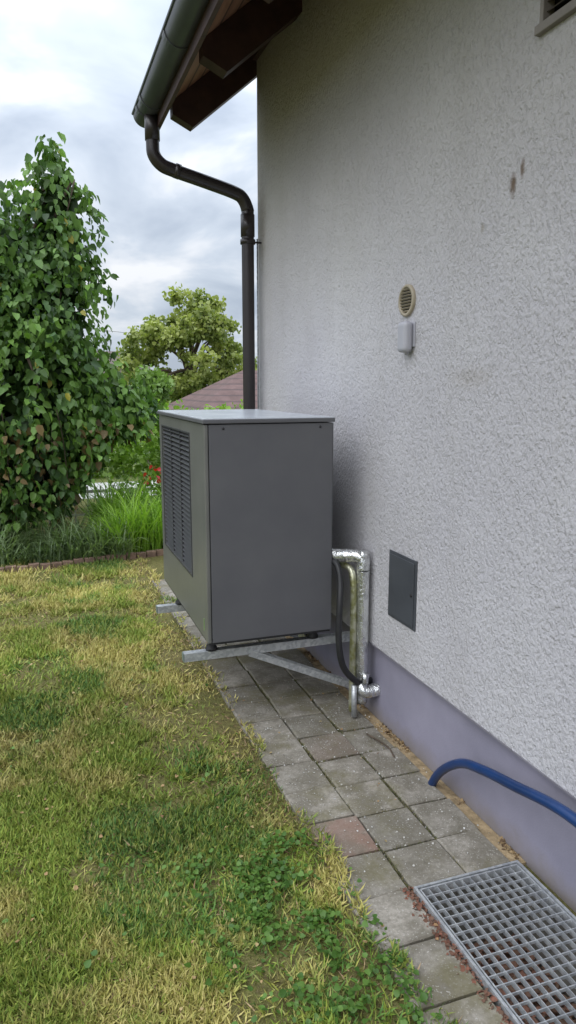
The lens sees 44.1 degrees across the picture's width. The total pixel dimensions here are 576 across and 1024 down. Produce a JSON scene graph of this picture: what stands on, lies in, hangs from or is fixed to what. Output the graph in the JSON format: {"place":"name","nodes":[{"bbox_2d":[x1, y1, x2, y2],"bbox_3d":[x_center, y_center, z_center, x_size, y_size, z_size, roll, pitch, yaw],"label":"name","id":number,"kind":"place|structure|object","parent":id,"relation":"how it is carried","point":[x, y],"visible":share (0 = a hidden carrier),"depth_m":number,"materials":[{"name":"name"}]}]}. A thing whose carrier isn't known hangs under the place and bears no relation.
{"place":"outdoors","nodes":[
{"label":"outdoors","id":0,"kind":"place"},
{"bbox_2d":[61,464,162,553],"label":"ornamental grass","id":1,"kind":"object","parent":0,"point":[150,519],"depth_m":7.43,"materials":[{"name":"green plant"}]},
{"bbox_2d":[79,480,160,498],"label":"gravel path","id":2,"kind":"structure","parent":0,"point":[98,487],"depth_m":12.23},
{"bbox_2d":[0,0,257,375],"label":"sky","id":3,"kind":"structure","parent":0,"point":[76,69],"materials":[{"name":"white"}]},
{"bbox_2d":[0,400,575,1023],"bbox_3d":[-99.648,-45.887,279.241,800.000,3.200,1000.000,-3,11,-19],"label":"ground","id":4,"kind":"structure","parent":0,"point":[212,706],"depth_m":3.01,"materials":[{"name":"green plant"}]},
{"bbox_2d":[0,501,154,567],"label":"daylily bed","id":5,"kind":"object","parent":4,"relation":"on","point":[71,543],"visible":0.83,"depth_m":6.99,"materials":[{"name":"green plant"}]},
{"bbox_2d":[0,549,162,572],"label":"brick edging","id":6,"kind":"object","parent":4,"relation":"on","point":[152,553],"visible":0.37,"depth_m":6.88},
{"bbox_2d":[0,132,167,539],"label":"weeping tree","id":7,"kind":"object","parent":4,"relation":"on","point":[71,413],"visible":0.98,"depth_m":7.18,"materials":[{"name":"green plant"}]},
{"bbox_2d":[48,484,151,523],"bbox_3d":[-0.434,-0.230,9.771,9.600,0.460,0.023,-3,11,-19],"label":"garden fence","id":8,"kind":"object","parent":4,"relation":"on","point":[87,492],"visible":0.06,"depth_m":9.03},
{"bbox_2d":[94,434,160,477],"bbox_3d":[-2.375,-1.037,13.779,18.061,1.432,1.586,-3,11,-19],"label":"shrub border","id":9,"kind":"object","parent":4,"relation":"on","point":[110,470],"visible":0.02,"depth_m":13.68,"materials":[{"name":"green plant"}]},
{"bbox_2d":[129,465,161,505],"bbox_3d":[-1.480,-0.237,8.753,1.004,0.869,0.684,-6,12,-30],"label":"rose bush","id":10,"kind":"object","parent":4,"relation":"on","point":[143,479],"visible":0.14,"depth_m":8.52,"materials":[{"name":"green plant"}]},
{"bbox_2d":[126,364,174,464],"bbox_3d":[-4.697,-2.952,23.776,1.971,3.922,2.023,-3,11,-19],"label":"maple tree","id":11,"kind":"object","parent":4,"relation":"on","point":[157,379],"visible":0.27,"depth_m":23.15,"materials":[{"name":"green plant"}]},
{"bbox_2d":[89,399,242,487],"bbox_3d":[-1.391,-1.015,10.286,4.005,1.466,1.167,-3,11,-19],"label":"garden hedge","id":12,"kind":"object","parent":4,"relation":"on","point":[117,460],"visible":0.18,"depth_m":9.96,"materials":[{"name":"green plant"}]},
{"bbox_2d":[116,282,256,402],"bbox_3d":[-4.475,-5.801,33.522,7.154,9.667,5.526,-3,11,-19],"label":"walnut tree","id":13,"kind":"object","parent":4,"relation":"on","point":[202,318],"visible":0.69,"depth_m":32.53,"materials":[{"name":"green plant"}]},
{"bbox_2d":[0,670,442,1023],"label":"ground cover weed","id":14,"kind":"object","parent":4,"relation":"on","point":[298,985],"visible":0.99,"depth_m":2.22,"materials":[{"name":"green plant"}]},
{"bbox_2d":[293,614,575,912],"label":"plinth","id":15,"kind":"structure","parent":4,"relation":"on","point":[432,730],"depth_m":2.84,"materials":[{"name":"paint"}]},
{"bbox_2d":[257,0,575,797],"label":"stucco wall","id":16,"kind":"structure","parent":15,"relation":"on","point":[425,150],"depth_m":2.84,"materials":[{"name":"white paint"}]},
{"bbox_2d":[144,114,260,408],"bbox_3d":[-0.552,-0.900,5.006,0.793,3.434,0.104,-3,11,-19],"label":"downpipe","id":17,"kind":"object","parent":16,"relation":"attached to","point":[177,171],"visible":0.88,"depth_m":4.88,"materials":[{"name":"black metal"}]},
{"bbox_2d":[176,0,250,96],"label":"soffit boards","id":18,"kind":"object","parent":16,"relation":"attached to","point":[226,11],"depth_m":3.89,"materials":[{"name":"brown wood"}]},
{"bbox_2d":[131,0,208,127],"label":"gutter","id":19,"kind":"object","parent":18,"relation":"attached to","point":[181,23],"visible":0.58,"depth_m":3.77,"materials":[{"name":"plastic"}]},
{"bbox_2d":[157,0,301,131],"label":"rafters","id":20,"kind":"object","parent":16,"relation":"attached to","point":[228,48],"visible":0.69,"depth_m":3.98,"materials":[{"name":"brown wood"}]},
{"bbox_2d":[156,599,349,687],"bbox_3d":[-0.198,0.745,4.055,0.962,0.424,0.868,-3,11,-19],"label":"wall bracket","id":21,"kind":"object","parent":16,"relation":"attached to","point":[258,650],"depth_m":3.67,"materials":[{"name":"silver metal"}]},
{"bbox_2d":[157,409,334,645],"bbox_3d":[-0.290,-0.011,4.012,0.654,1.084,1.274,-3,11,-19],"label":"heat pump","id":22,"kind":"object","parent":21,"relation":"on","point":[247,502],"visible":1,"depth_m":3.45,"materials":[{"name":"painted metal"},{"name":"black rubber"}]},
{"bbox_2d":[256,239,258,408],"bbox_3d":[-0.217,-0.778,5.197,0.011,2.312,0.011,-9,13,-41],"label":"lightning wire","id":23,"kind":"object","parent":16,"relation":"attached to","point":[257,329],"visible":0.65,"depth_m":5.11,"materials":[{"name":"metal"}]},
{"bbox_2d":[253,41,269,60],"bbox_3d":[1.278,-2.425,0.596,0.030,0.220,9.052,-3,11,-19],"label":"wall plate","id":24,"kind":"object","parent":16,"relation":"attached to","point":[257,54],"depth_m":4.72,"materials":[{"name":"brown wood"}]},
{"bbox_2d":[388,549,417,631],"bbox_3d":[0.524,0.358,3.288,0.016,0.323,0.260,-3,11,-19],"label":"wall hatch","id":25,"kind":"object","parent":16,"relation":"attached to","point":[402,590],"depth_m":3.27,"materials":[{"name":"grey metal"}]},
{"bbox_2d":[388,553,414,627],"bbox_3d":[0.522,0.358,3.287,0.005,0.295,0.232,-3,11,-19],"label":"door","id":26,"kind":"structure","parent":25,"relation":"in","point":[401,571],"depth_m":3.28,"materials":[{"name":"grey metal"}]},
{"bbox_2d":[397,321,415,354],"bbox_3d":[0.509,-0.751,3.078,0.053,0.142,0.084,-3,11,-19],"label":"outdoor sensor","id":27,"kind":"object","parent":16,"relation":"attached to","point":[406,336],"visible":1,"depth_m":3.05,"materials":[{"name":"white plastic"}]},
{"bbox_2d":[398,284,415,316],"bbox_3d":[0.515,-0.917,3.088,0.015,0.136,0.136,-3,11,-19],"label":"round vent","id":28,"kind":"object","parent":16,"relation":"attached to","point":[407,300],"visible":1,"depth_m":3.08,"materials":[{"name":"beige plastic"}]},
{"bbox_2d":[534,0,575,36],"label":"vent frame","id":29,"kind":"object","parent":16,"relation":"attached to","point":[549,20],"visible":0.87,"depth_m":2.17,"materials":[{"name":"grey metal"}]},
{"bbox_2d":[554,0,570,12],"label":"vent back","id":30,"kind":"object","parent":16,"relation":"attached to","point":[561,4],"depth_m":2.19,"materials":[{"name":"black"}]},
{"bbox_2d":[331,613,575,800],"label":"base rail","id":31,"kind":"object","parent":15,"relation":"on","point":[519,756],"depth_m":2.75,"materials":[{"name":"grey metal"}]},
{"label":"walls","id":32,"kind":"object","parent":4,"relation":"on","visible":0},
{"bbox_2d":[168,370,257,409],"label":"roof","id":33,"kind":"structure","parent":32,"relation":"on","point":[228,390],"depth_m":24.99,"materials":[{"name":"tile"}]},
{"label":"walls","id":34,"kind":"object","parent":4,"relation":"on","visible":0},
{"bbox_2d":[97,351,149,372],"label":"roof","id":35,"kind":"structure","parent":34,"relation":"on","point":[112,359],"depth_m":49.33,"materials":[{"name":"grey tile"}]},
{"bbox_2d":[152,579,525,1023],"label":"paving path","id":36,"kind":"structure","parent":0,"point":[456,989],"depth_m":2.90,"materials":[{"name":"concrete"}]},
{"bbox_2d":[3,583,438,1010],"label":"fallen leaves","id":37,"kind":"object","parent":36,"relation":"on","point":[194,977],"visible":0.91,"depth_m":2.83,"materials":[{"name":"plant"}]},
{"bbox_2d":[169,615,480,980],"bbox_3d":[0.089,1.085,3.516,0.730,0.022,4.098,-3,11,-19],"label":"joint moss","id":38,"kind":"object","parent":36,"relation":"on","point":[307,751],"visible":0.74,"depth_m":3.13,"materials":[{"name":"green plant"}]},
{"bbox_2d":[332,548,380,717],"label":"insulated pipes","id":39,"kind":"object","parent":36,"relation":"on","point":[362,688],"visible":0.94,"depth_m":3.57,"materials":[{"name":"metal"}]},
{"bbox_2d":[234,662,497,879],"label":"plaster crumbs","id":40,"kind":"object","parent":36,"relation":"on","point":[355,773],"visible":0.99,"depth_m":3.14,"materials":[{"name":"white stone"}]},
{"bbox_2d":[366,733,394,757],"bbox_3d":[0.443,1.100,3.373,0.025,0.016,0.241,-5,11,-25],"label":"fallen twig","id":41,"kind":"object","parent":36,"relation":"on","point":[388,747],"visible":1,"depth_m":3.37,"materials":[{"name":"wood"}]},
{"bbox_2d":[304,651,521,858],"bbox_3d":[0.328,1.012,3.983,0.077,0.035,3.025,-3,11,-19],"label":"wall base debris","id":42,"kind":"object","parent":36,"relation":"on","point":[501,840],"depth_m":3.42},
{"bbox_2d":[400,886,513,1023],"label":"bark chips","id":43,"kind":"object","parent":36,"relation":"on","point":[443,934],"visible":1,"depth_m":2.16,"materials":[{"name":"brown bark"}]},
{"bbox_2d":[413,860,575,1023],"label":"light well grate","id":44,"kind":"object","parent":36,"relation":"in","point":[510,926],"visible":0.68,"depth_m":2.29,"materials":[{"name":"metal"}]},
{"bbox_2d":[428,758,575,827],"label":"blue hose","id":45,"kind":"object","parent":36,"relation":"on","point":[566,813],"visible":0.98,"depth_m":2.45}
]}

